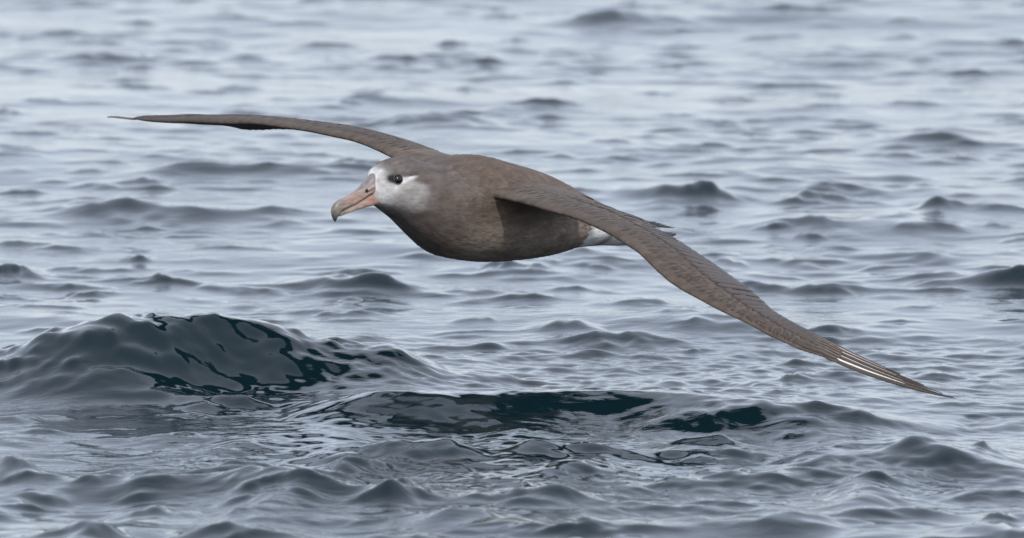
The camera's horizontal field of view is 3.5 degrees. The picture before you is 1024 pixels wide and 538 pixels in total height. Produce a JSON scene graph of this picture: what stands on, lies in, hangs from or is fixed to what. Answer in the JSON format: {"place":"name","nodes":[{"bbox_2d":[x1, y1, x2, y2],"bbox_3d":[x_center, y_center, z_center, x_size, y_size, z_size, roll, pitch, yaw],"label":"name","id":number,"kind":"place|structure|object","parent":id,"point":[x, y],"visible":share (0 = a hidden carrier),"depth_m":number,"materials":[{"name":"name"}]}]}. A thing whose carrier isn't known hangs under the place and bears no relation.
{"place":"outdoors","nodes":[
{"label":"outdoors","id":0,"kind":"place"},
{"bbox_2d":[0,0,1023,537],"bbox_3d":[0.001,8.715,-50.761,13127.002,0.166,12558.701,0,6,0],"label":"water","id":1,"kind":"structure","parent":0,"point":[218,332],"depth_m":29.50,"materials":[{"name":"grey liquid"}]},
{"bbox_2d":[107,114,955,398],"bbox_3d":[-0.056,-0.048,28.048,0.742,0.365,2.122,-6,8,-42],"label":"albatross","id":2,"kind":"object","parent":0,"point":[472,207],"visible":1,"depth_m":27.85,"materials":[{"name":"brown"}]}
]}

